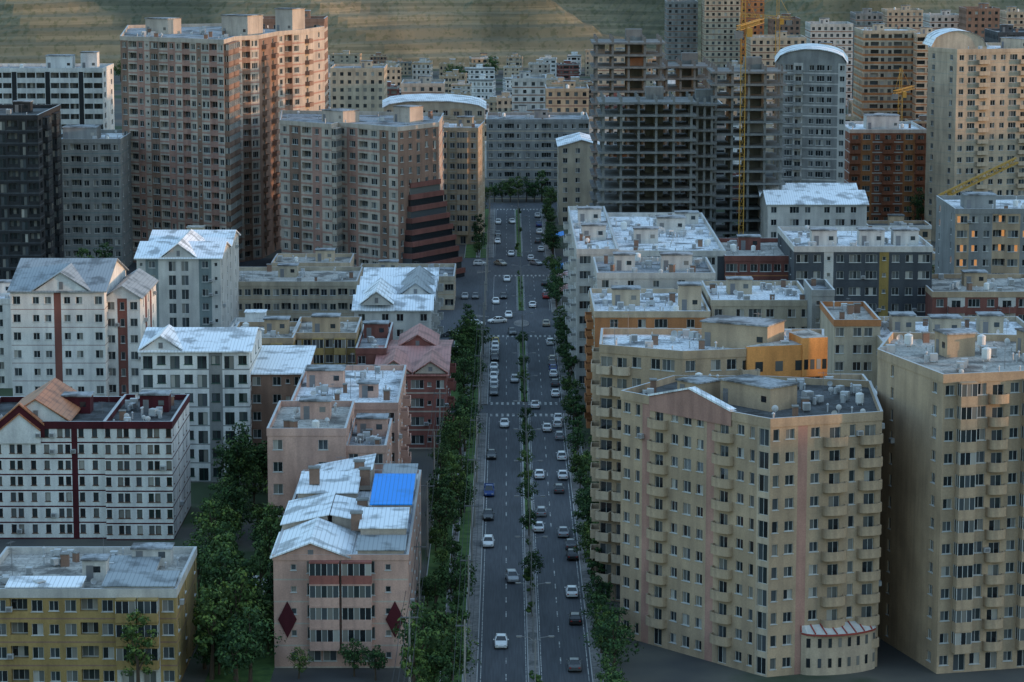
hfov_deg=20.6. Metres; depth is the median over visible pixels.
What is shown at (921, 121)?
house
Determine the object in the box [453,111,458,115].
window
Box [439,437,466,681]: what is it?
path
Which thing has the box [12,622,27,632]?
window
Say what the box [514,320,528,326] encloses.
traffic island
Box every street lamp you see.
[511,251,528,287]
[513,313,532,355]
[513,332,533,368]
[513,352,535,396]
[513,375,536,416]
[513,400,538,451]
[514,429,540,477]
[514,460,542,507]
[514,496,544,553]
[515,536,547,600]
[515,582,550,652]
[516,636,553,681]
[517,207,518,237]
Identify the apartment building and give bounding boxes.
[0,279,12,387]
[0,378,122,538]
[0,537,197,681]
[7,258,128,395]
[103,390,190,539]
[106,268,158,395]
[134,229,240,326]
[137,324,264,481]
[235,316,300,344]
[238,263,362,320]
[251,345,315,477]
[266,395,354,552]
[270,453,421,667]
[271,248,353,266]
[290,353,410,462]
[292,309,361,364]
[330,60,386,111]
[346,413,392,469]
[352,265,443,339]
[355,320,392,364]
[360,259,455,309]
[374,323,455,448]
[486,109,588,198]
[556,132,599,224]
[563,202,617,387]
[584,281,710,427]
[588,251,715,311]
[607,210,725,280]
[667,100,724,199]
[701,272,806,328]
[718,234,788,280]
[756,183,868,237]
[777,225,932,315]
[803,278,834,328]
[820,298,880,390]
[824,366,876,393]
[844,113,925,219]
[876,309,1023,389]
[925,268,1023,320]
[935,192,1023,273]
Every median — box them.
[515,209,521,256]
[517,276,523,310]
[519,341,527,401]
[521,417,539,681]
[522,418,532,528]
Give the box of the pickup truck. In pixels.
[483,483,494,496]
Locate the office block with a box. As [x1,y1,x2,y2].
[0,51,114,132]
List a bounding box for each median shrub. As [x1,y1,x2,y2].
[519,385,527,396]
[522,566,532,582]
[525,601,534,612]
[526,583,535,592]
[528,670,533,680]
[533,673,542,681]
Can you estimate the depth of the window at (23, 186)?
702.50 m
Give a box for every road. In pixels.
[126,258,492,274]
[438,313,490,334]
[451,406,487,412]
[478,203,591,681]
[485,203,495,208]
[540,203,556,208]
[546,258,567,274]
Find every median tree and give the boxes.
[514,370,529,384]
[515,330,528,343]
[516,356,529,366]
[516,424,536,450]
[516,449,533,466]
[516,480,539,505]
[517,406,534,418]
[517,470,533,481]
[518,549,543,576]
[519,508,538,535]
[520,422,532,429]
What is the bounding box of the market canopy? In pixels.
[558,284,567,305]
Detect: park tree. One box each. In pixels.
[391,598,459,681]
[399,621,427,681]
[410,612,445,646]
[416,576,432,605]
[424,573,436,583]
[425,489,466,545]
[425,569,444,619]
[425,633,480,681]
[426,467,453,535]
[426,477,459,516]
[427,443,455,468]
[428,525,448,550]
[432,636,472,675]
[433,548,452,565]
[434,552,477,616]
[435,447,446,478]
[436,406,483,465]
[436,424,461,452]
[436,599,452,630]
[439,451,465,523]
[440,416,468,447]
[441,394,482,451]
[441,535,461,562]
[441,675,457,681]
[446,606,460,633]
[447,590,469,626]
[448,318,483,359]
[451,344,460,360]
[451,349,479,392]
[451,356,459,391]
[453,314,485,348]
[453,524,460,532]
[454,394,482,422]
[455,454,478,476]
[455,475,476,515]
[456,479,478,512]
[457,318,475,359]
[457,336,475,382]
[457,386,474,410]
[460,303,475,328]
[466,372,483,395]
[472,214,486,241]
[472,234,486,251]
[472,242,483,254]
[475,343,479,356]
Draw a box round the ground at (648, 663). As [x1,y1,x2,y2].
[0,67,1023,681]
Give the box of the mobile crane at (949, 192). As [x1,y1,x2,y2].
[938,157,1018,195]
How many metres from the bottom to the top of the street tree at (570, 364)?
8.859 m
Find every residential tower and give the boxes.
[0,100,63,278]
[61,124,132,267]
[120,7,324,262]
[263,10,328,108]
[279,105,465,277]
[382,94,485,120]
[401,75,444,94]
[444,116,484,244]
[512,71,545,110]
[545,80,588,115]
[590,312,827,601]
[598,48,624,108]
[620,370,884,676]
[664,0,697,73]
[701,0,740,79]
[740,0,763,64]
[746,31,806,115]
[768,13,800,34]
[775,43,847,182]
[805,18,852,105]
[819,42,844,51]
[850,8,882,88]
[853,23,916,120]
[877,328,1023,673]
[881,5,922,29]
[912,27,934,118]
[923,10,958,32]
[923,28,1023,241]
[958,3,999,39]
[984,24,1023,42]
[999,6,1023,27]
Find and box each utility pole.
[400,611,417,681]
[414,541,426,613]
[421,481,434,556]
[427,431,440,478]
[434,390,445,451]
[457,620,473,681]
[460,555,476,638]
[465,501,477,573]
[467,455,479,526]
[470,416,481,482]
[473,382,484,443]
[475,352,484,410]
[477,326,486,380]
[478,302,487,353]
[480,281,488,327]
[482,245,489,290]
[482,262,489,309]
[483,230,491,272]
[488,216,488,256]
[489,205,489,241]
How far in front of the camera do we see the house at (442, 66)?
1518.23 m
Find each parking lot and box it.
[438,275,492,312]
[440,336,452,345]
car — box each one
[442,330,454,336]
[461,292,468,298]
[471,292,479,298]
[473,260,484,265]
[481,534,494,546]
[482,508,494,519]
[486,449,495,458]
[487,316,506,322]
[489,371,498,378]
[489,377,498,382]
[489,386,498,395]
[490,345,499,350]
[490,349,498,357]
[490,353,499,360]
[490,362,497,369]
[490,367,499,375]
[490,381,498,387]
[491,340,498,347]
[492,297,499,303]
[493,633,508,647]
[494,230,500,235]
[494,238,500,243]
[494,259,506,265]
[499,292,507,298]
[499,418,509,427]
[503,275,510,281]
[504,311,512,317]
[505,569,519,582]
[507,250,514,255]
[507,327,516,334]
[509,218,515,223]
[510,374,518,382]
[528,301,536,307]
[529,259,542,265]
[531,400,539,408]
[533,521,544,531]
[534,469,544,478]
[535,506,547,516]
[538,246,543,251]
[541,423,552,431]
[542,292,549,298]
[542,319,549,326]
[545,338,554,344]
[547,359,556,366]
[548,355,556,361]
[548,364,557,371]
[549,369,557,376]
[550,378,559,386]
[550,389,560,396]
[552,419,562,427]
[553,413,563,421]
[553,483,564,492]
[554,431,564,439]
[556,450,567,459]
[556,470,568,479]
[557,526,569,537]
[564,538,577,549]
[565,548,578,559]
[565,585,578,597]
[566,657,581,671]
[568,612,582,624]
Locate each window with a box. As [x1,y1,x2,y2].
[0,73,35,104]
[0,121,4,129]
[0,134,5,142]
[0,147,5,154]
[0,159,5,167]
[0,172,6,179]
[0,184,6,192]
[0,348,4,355]
[0,362,4,369]
[0,376,4,383]
[0,508,3,517]
[0,524,3,533]
[0,600,5,612]
[0,624,6,635]
[0,647,7,659]
[0,671,7,681]
[1,197,6,204]
[1,209,7,217]
[1,221,7,229]
[2,234,7,242]
[2,246,8,254]
[2,259,8,266]
[3,271,8,278]
[8,121,16,126]
[8,133,16,138]
[8,146,17,151]
[9,158,17,163]
[9,171,17,176]
[9,183,18,188]
[9,444,14,453]
[9,461,15,469]
[10,196,18,201]
[10,208,18,213]
[10,221,19,226]
[10,477,15,485]
[10,492,16,501]
[11,233,19,238]
[11,246,19,250]
[11,258,20,263]
[11,508,16,517]
[11,524,16,533]
[11,599,26,609]
[12,296,20,304]
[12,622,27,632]
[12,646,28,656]
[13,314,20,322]
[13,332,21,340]
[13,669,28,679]
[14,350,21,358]
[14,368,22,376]
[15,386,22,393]
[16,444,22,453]
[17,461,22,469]
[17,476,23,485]
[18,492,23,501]
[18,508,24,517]
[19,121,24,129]
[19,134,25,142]
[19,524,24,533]
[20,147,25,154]
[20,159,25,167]
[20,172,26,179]
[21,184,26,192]
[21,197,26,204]
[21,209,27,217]
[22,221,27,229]
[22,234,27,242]
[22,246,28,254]
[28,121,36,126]
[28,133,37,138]
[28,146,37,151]
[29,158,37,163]
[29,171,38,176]
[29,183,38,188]
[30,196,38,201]
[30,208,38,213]
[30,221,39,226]
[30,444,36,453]
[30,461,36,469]
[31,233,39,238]
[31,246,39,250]
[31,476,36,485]
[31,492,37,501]
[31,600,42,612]
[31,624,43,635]
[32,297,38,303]
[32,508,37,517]
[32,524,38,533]
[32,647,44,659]
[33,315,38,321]
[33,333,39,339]
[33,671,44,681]
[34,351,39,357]
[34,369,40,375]
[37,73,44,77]
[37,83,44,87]
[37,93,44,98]
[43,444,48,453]
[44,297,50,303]
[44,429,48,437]
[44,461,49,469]
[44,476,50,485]
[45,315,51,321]
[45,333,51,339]
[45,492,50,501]
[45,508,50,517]
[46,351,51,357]
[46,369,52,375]
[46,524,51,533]
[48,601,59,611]
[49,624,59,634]
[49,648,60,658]
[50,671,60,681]
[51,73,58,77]
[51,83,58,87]
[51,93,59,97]
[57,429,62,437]
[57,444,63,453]
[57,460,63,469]
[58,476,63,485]
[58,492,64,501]
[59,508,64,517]
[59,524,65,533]
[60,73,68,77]
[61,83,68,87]
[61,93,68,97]
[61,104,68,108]
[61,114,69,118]
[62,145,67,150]
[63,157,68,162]
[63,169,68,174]
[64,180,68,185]
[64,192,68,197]
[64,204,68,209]
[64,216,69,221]
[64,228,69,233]
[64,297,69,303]
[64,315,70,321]
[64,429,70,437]
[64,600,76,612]
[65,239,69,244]
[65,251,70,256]
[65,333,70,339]
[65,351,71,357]
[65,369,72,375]
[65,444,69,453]
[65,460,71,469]
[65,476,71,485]
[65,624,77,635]
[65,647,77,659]
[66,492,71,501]
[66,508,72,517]
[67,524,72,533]
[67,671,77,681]
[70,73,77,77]
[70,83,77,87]
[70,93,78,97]
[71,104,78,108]
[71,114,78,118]
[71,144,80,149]
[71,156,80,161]
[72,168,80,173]
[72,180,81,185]
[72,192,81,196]
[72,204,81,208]
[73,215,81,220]
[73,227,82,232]
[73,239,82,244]
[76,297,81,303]
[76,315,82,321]
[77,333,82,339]
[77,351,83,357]
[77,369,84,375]
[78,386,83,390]
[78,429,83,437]
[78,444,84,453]
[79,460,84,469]
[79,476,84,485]
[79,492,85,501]
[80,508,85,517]
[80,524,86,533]
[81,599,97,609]
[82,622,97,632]
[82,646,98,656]
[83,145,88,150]
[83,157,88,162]
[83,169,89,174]
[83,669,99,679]
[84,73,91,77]
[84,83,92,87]
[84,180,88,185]
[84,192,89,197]
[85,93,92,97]
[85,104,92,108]
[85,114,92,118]
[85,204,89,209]
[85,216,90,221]
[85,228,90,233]
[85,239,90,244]
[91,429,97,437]
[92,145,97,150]
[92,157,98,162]
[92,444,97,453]
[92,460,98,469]
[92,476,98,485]
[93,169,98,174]
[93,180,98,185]
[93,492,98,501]
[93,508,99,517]
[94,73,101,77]
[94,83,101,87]
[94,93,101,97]
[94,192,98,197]
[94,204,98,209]
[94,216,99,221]
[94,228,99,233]
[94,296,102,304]
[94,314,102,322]
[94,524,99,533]
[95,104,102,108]
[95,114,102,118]
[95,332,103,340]
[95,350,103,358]
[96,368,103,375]
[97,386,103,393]
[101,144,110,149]
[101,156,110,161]
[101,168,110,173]
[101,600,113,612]
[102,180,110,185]
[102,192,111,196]
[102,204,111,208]
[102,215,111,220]
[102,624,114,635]
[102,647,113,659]
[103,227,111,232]
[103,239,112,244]
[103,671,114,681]
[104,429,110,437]
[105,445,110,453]
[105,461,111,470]
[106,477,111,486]
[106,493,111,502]
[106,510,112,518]
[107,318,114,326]
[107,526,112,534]
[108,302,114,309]
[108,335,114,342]
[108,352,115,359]
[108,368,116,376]
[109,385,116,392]
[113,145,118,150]
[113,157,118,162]
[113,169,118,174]
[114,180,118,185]
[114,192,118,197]
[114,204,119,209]
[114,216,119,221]
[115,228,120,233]
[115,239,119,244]
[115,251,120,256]
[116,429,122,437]
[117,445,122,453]
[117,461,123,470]
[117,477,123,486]
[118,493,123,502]
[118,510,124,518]
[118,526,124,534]
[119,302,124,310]
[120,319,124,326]
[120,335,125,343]
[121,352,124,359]
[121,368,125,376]
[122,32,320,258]
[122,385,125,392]
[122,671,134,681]
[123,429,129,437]
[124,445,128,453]
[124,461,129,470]
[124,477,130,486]
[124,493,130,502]
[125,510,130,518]
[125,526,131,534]
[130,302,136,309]
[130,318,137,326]
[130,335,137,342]
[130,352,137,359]
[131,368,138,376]
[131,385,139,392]
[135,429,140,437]
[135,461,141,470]
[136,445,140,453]
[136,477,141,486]
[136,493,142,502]
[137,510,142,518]
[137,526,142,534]
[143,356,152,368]
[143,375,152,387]
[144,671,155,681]
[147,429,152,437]
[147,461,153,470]
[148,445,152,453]
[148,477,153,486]
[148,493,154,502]
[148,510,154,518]
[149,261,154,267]
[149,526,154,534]
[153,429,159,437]
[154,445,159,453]
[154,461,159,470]
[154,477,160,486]
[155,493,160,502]
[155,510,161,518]
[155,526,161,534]
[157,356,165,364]
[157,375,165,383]
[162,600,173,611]
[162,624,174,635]
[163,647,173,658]
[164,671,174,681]
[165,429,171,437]
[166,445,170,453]
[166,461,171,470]
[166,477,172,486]
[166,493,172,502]
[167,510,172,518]
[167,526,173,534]
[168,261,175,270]
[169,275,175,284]
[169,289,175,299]
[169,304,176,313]
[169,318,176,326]
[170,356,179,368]
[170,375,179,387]
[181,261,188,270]
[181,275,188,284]
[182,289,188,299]
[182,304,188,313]
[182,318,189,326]
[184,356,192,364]
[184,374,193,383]
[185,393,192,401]
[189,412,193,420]
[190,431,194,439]
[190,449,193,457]
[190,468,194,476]
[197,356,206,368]
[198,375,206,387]
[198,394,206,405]
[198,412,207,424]
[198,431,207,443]
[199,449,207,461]
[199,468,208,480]
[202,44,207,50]
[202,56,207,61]
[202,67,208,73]
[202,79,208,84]
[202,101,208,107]
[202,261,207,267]
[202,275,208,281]
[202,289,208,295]
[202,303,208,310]
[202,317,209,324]
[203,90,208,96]
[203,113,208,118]
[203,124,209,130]
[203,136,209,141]
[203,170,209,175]
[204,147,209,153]
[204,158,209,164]
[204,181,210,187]
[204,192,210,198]
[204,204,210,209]
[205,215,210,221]
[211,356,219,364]
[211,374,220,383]
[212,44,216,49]
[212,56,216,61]
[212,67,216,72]
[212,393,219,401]
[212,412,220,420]
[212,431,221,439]
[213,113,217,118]
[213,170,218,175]
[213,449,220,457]
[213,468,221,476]
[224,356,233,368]
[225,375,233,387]
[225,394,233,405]
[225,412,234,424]
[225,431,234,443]
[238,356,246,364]
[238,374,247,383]
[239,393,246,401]
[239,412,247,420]
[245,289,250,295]
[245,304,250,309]
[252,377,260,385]
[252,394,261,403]
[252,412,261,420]
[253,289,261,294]
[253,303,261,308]
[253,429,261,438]
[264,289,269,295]
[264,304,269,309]
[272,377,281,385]
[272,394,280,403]
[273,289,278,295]
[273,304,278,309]
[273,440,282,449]
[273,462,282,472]
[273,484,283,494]
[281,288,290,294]
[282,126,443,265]
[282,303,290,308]
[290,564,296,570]
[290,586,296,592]
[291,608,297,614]
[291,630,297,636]
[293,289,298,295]
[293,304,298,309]
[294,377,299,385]
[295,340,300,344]
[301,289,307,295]
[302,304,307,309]
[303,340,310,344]
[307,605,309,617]
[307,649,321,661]
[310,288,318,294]
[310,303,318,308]
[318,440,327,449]
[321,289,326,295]
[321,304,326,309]
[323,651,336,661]
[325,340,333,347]
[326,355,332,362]
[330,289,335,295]
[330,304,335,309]
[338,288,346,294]
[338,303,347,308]
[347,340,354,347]
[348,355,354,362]
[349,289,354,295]
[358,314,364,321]
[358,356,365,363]
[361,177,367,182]
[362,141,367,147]
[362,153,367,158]
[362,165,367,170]
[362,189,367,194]
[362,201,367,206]
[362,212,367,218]
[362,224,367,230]
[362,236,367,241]
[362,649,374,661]
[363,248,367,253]
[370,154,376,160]
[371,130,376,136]
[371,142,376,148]
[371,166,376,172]
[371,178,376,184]
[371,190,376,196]
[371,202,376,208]
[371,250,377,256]
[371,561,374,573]
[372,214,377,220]
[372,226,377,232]
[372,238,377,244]
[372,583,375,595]
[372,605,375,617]
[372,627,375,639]
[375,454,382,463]
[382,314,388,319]
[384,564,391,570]
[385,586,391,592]
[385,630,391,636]
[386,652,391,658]
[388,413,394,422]
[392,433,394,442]
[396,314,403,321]
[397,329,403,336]
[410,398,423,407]
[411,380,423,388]
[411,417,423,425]
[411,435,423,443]
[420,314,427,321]
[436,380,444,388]
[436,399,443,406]
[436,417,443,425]
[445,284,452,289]
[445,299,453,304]
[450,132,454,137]
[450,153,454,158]
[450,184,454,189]
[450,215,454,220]
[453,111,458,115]
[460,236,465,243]
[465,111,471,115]
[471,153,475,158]
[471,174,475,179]
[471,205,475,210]
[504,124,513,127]
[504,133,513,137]
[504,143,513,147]
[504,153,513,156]
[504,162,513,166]
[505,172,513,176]
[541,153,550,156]
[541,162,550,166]
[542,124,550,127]
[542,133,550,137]
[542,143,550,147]
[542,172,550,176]
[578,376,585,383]
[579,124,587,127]
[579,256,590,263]
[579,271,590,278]
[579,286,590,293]
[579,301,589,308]
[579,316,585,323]
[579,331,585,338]
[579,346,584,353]
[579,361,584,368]
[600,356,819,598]
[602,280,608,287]
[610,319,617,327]
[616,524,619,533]
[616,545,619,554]
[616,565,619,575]
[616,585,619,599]
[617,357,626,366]
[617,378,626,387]
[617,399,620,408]
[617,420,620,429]
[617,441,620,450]
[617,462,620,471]
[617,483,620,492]
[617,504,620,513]
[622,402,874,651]
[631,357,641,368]
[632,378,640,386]
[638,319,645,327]
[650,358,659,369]
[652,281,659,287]
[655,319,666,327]
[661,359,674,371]
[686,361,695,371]
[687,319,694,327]
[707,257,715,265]
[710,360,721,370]
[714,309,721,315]
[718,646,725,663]
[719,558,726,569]
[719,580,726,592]
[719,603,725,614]
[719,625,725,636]
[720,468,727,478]
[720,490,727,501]
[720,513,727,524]
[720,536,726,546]
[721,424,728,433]
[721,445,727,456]
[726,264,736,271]
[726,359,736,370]
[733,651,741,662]
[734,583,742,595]
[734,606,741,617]
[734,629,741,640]
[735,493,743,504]
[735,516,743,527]
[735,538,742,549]
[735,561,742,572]
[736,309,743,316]
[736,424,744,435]
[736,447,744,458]
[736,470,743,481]
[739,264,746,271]
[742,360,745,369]
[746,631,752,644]
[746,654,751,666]
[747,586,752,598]
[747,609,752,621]
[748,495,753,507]
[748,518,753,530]
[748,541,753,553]
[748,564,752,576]
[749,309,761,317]
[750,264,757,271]
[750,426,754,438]
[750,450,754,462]
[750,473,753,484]
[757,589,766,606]
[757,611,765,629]
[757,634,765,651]
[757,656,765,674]
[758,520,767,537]
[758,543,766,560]
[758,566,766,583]
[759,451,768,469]
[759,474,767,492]
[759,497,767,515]
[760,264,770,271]
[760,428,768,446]
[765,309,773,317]
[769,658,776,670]
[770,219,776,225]
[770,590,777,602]
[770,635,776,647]
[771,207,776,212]
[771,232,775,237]
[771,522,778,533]
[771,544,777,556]
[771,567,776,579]
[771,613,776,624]
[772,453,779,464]
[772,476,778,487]
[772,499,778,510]
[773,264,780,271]
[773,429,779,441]
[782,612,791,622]
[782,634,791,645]
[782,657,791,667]
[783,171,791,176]
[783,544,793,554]
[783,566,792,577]
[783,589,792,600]
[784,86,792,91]
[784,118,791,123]
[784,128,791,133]
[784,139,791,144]
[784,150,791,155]
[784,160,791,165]
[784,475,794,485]
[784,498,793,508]
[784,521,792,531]
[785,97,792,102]
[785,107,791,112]
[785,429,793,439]
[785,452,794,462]
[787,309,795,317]
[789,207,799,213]
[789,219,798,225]
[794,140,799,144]
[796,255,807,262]
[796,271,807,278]
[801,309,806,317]
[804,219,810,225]
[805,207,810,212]
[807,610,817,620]
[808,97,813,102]
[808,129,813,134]
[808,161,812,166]
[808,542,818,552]
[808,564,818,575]
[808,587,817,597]
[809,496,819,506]
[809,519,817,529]
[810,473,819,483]
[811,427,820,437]
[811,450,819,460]
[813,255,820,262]
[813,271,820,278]
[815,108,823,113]
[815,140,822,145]
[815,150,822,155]
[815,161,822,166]
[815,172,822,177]
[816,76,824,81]
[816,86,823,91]
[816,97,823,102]
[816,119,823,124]
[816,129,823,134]
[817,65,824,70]
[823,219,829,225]
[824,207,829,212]
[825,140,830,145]
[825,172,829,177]
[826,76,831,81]
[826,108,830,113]
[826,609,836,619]
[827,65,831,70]
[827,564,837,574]
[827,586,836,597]
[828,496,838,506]
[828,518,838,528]
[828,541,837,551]
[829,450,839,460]
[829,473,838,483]
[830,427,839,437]
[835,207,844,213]
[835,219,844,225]
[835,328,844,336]
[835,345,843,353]
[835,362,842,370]
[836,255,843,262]
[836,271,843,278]
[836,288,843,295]
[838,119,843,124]
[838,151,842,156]
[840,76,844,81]
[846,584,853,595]
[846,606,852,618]
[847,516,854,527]
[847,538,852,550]
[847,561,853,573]
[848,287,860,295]
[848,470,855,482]
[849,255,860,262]
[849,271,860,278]
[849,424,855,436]
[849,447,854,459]
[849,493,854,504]
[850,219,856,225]
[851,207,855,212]
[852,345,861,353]
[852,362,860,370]
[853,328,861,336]
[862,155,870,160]
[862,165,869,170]
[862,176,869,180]
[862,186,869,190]
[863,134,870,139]
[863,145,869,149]
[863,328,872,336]
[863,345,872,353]
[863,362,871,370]
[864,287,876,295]
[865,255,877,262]
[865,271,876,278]
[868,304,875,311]
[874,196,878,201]
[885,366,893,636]
[891,288,898,294]
[891,304,897,310]
[892,255,899,262]
[892,271,898,278]
[904,186,911,190]
[904,196,911,201]
[904,206,911,211]
[905,134,912,139]
[905,145,912,149]
[905,155,912,160]
[905,165,911,170]
[905,176,911,180]
[905,255,912,262]
[905,271,911,278]
[905,288,911,294]
[905,304,911,310]
[917,287,925,295]
[917,304,924,311]
[918,255,929,262]
[918,271,929,278]
[926,628,930,640]
[926,651,930,662]
[927,584,931,595]
[927,607,931,618]
[928,540,933,551]
[928,562,932,573]
[929,495,934,506]
[929,517,933,528]
[930,450,935,461]
[930,473,934,483]
[931,405,936,416]
[931,427,935,438]
[932,382,936,393]
[936,299,943,306]
[939,611,948,621]
[939,633,948,643]
[939,655,948,665]
[940,589,950,599]
[941,544,950,554]
[941,566,950,576]
[942,499,951,509]
[942,521,951,531]
[943,453,953,464]
[943,476,952,486]
[944,408,954,418]
[944,431,953,441]
[946,385,955,395]
[952,300,960,306]
[953,654,964,670]
[956,230,967,237]
[956,245,966,251]
[956,259,966,266]
[957,216,967,222]
[959,66,963,71]
[966,146,973,151]
[966,157,973,162]
[966,168,972,173]
[967,100,974,105]
[967,112,974,117]
[967,123,974,128]
[967,134,973,139]
[968,55,976,60]
[968,66,975,71]
[968,77,974,82]
[968,89,975,94]
[968,299,979,306]
[968,652,978,664]
[971,231,977,237]
[971,245,977,251]
[971,259,976,265]
[971,630,980,642]
[972,216,977,222]
[972,608,981,620]
[973,563,982,575]
[973,586,981,597]
[974,519,983,530]
[974,541,982,553]
[975,496,982,508]
[976,451,984,463]
[976,474,984,485]
[977,406,986,417]
[977,428,985,440]
[978,146,983,150]
[978,383,986,395]
[980,78,985,82]
[982,259,988,265]
[983,231,989,237]
[983,245,988,251]
[984,216,989,222]
[985,652,996,668]
[986,631,996,641]
[987,299,993,306]
[987,587,997,597]
[987,609,996,619]
[988,179,992,184]
[988,564,998,574]
[989,134,993,139]
[989,520,999,530]
[989,542,998,552]
[990,100,994,105]
[990,475,1000,485]
[990,497,999,507]
[991,430,1001,439]
[991,452,1001,462]
[992,244,1003,250]
[992,259,1003,264]
[992,407,1002,417]
[993,215,1004,221]
[993,230,1004,236]
[993,384,1002,394]
[997,190,1001,195]
[998,156,1002,161]
[1000,77,1004,82]
[1002,300,1011,306]
[1002,651,1012,661]
[1003,629,1012,639]
[1004,584,1014,595]
[1004,607,1013,617]
[1005,540,1015,550]
[1006,518,1016,528]
[1006,562,1014,572]
[1007,230,1018,237]
[1007,245,1017,251]
[1007,259,1017,266]
[1007,473,1016,483]
[1007,495,1016,505]
[1008,216,1018,222]
[1009,405,1019,415]
[1009,428,1018,438]
[1009,450,1018,460]
[1011,382,1019,392]
[1017,650,1023,665]
[1019,299,1023,306]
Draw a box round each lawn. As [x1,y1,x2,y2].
[197,560,250,630]
[205,546,274,681]
[415,413,477,681]
[451,335,480,404]
[464,209,488,257]
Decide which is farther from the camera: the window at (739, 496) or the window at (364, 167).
the window at (364, 167)
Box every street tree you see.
[485,186,494,201]
[489,183,499,201]
[494,180,507,201]
[502,177,517,201]
[513,176,522,201]
[520,176,536,201]
[528,181,542,201]
[535,170,548,201]
[539,229,560,250]
[541,198,551,220]
[542,254,562,269]
[543,275,565,294]
[545,208,556,226]
[547,226,559,255]
[547,269,566,284]
[547,284,562,302]
[549,257,564,272]
[551,329,570,345]
[552,287,560,307]
[552,305,567,329]
[552,315,569,333]
[557,343,568,357]
[558,331,570,343]
[558,375,583,394]
[560,394,579,417]
[561,343,574,375]
[562,389,584,442]
[564,427,587,452]
[565,345,579,386]
[567,449,591,474]
[571,408,583,450]
[571,517,598,548]
[572,396,585,420]
[572,469,587,487]
[572,492,589,523]
[573,488,589,510]
[573,533,598,563]
[574,458,594,476]
[574,481,598,522]
[577,477,587,517]
[577,495,597,523]
[579,593,628,624]
[579,613,643,666]
[580,522,592,547]
[581,574,613,601]
[582,456,598,471]
[582,466,592,486]
[583,436,598,461]
[583,587,606,620]
[585,538,596,584]
[587,547,606,590]
[593,605,611,652]
[593,620,633,662]
[595,655,622,680]
[598,605,613,658]
[599,670,630,681]
[605,672,622,681]
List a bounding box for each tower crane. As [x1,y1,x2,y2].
[734,0,763,233]
[741,0,791,151]
[892,69,914,120]
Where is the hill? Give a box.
[0,0,1023,70]
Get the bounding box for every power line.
[392,615,417,681]
[401,544,425,614]
[416,484,433,543]
[421,437,439,483]
[428,392,444,432]
[453,623,472,681]
[456,563,475,622]
[461,504,478,554]
[465,458,480,503]
[468,418,482,457]
[471,384,483,417]
[473,354,485,383]
[477,305,487,327]
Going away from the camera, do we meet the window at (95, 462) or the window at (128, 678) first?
the window at (128, 678)
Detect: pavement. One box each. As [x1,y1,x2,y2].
[463,413,486,681]
[479,335,489,404]
[488,209,494,257]
[541,210,555,257]
[548,275,561,311]
[552,313,567,334]
[554,335,574,404]
[563,413,610,681]
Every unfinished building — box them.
[589,29,665,205]
[596,86,696,211]
[662,52,709,204]
[692,89,716,233]
[707,56,786,237]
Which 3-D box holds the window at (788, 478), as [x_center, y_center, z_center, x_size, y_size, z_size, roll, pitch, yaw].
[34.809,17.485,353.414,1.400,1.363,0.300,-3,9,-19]
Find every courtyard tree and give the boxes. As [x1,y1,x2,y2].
[120,609,158,681]
[182,529,211,597]
[189,497,246,553]
[189,634,231,674]
[192,587,211,668]
[192,619,228,672]
[193,588,232,679]
[193,624,224,656]
[196,537,242,586]
[196,545,214,580]
[196,596,222,618]
[199,483,226,532]
[199,566,265,630]
[202,548,242,619]
[206,532,245,588]
[207,485,250,541]
[208,474,251,521]
[210,614,256,680]
[212,421,261,499]
[213,435,255,485]
[214,627,259,681]
[215,521,237,566]
[216,606,286,681]
[217,504,243,532]
[223,472,248,491]
[230,535,243,559]
[235,561,259,614]
[236,559,260,613]
[238,466,267,506]
[239,597,273,642]
[240,442,267,493]
[247,502,267,527]
[247,525,268,545]
[248,508,283,555]
[248,520,261,543]
[249,540,272,598]
[250,440,267,492]
[252,610,273,651]
[255,503,281,577]
[258,514,282,564]
[258,573,273,629]
[259,504,284,557]
[262,540,275,600]
[263,480,267,492]
[287,646,313,678]
[338,638,366,676]
[362,645,387,680]
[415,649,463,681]
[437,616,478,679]
[461,354,486,375]
[471,324,493,354]
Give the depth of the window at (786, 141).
806.01 m
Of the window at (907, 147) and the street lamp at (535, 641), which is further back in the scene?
the window at (907, 147)
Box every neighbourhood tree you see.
[75,247,94,257]
[93,242,113,257]
[113,61,120,81]
[443,63,454,72]
[455,65,469,77]
[484,55,499,70]
[541,187,556,204]
[905,188,924,219]
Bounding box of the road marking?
[480,209,589,681]
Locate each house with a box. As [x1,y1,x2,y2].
[186,225,205,229]
[229,309,266,326]
[328,58,333,71]
[328,72,330,105]
[330,50,361,63]
[370,52,386,63]
[387,62,401,87]
[387,81,399,97]
[392,58,411,75]
[412,58,432,78]
[439,59,464,74]
[439,71,459,91]
[443,69,466,82]
[445,88,469,95]
[451,80,471,95]
[464,64,494,82]
[469,53,498,74]
[469,74,495,98]
[481,98,488,124]
[484,96,496,111]
[485,141,485,177]
[496,92,511,111]
[502,77,511,91]
[503,63,521,76]
[506,53,522,70]
[512,105,533,111]
[528,59,549,74]
[539,55,556,76]
[546,74,557,83]
[550,77,563,83]
[556,60,578,79]
[567,52,581,74]
[571,76,592,83]
[585,49,607,74]
[586,82,592,109]
[588,116,616,144]
[604,93,624,108]
[646,57,655,73]
[652,69,673,81]
[653,80,674,84]
[717,86,737,91]
[717,91,736,115]
[725,61,742,79]
[725,123,738,151]
[732,173,740,211]
[733,136,741,163]
[734,86,741,115]
[734,148,741,163]
[763,98,772,115]
[766,123,773,151]
[768,139,773,163]
[845,114,855,120]
[848,100,852,114]
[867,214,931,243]
[905,115,926,128]
[932,248,934,273]

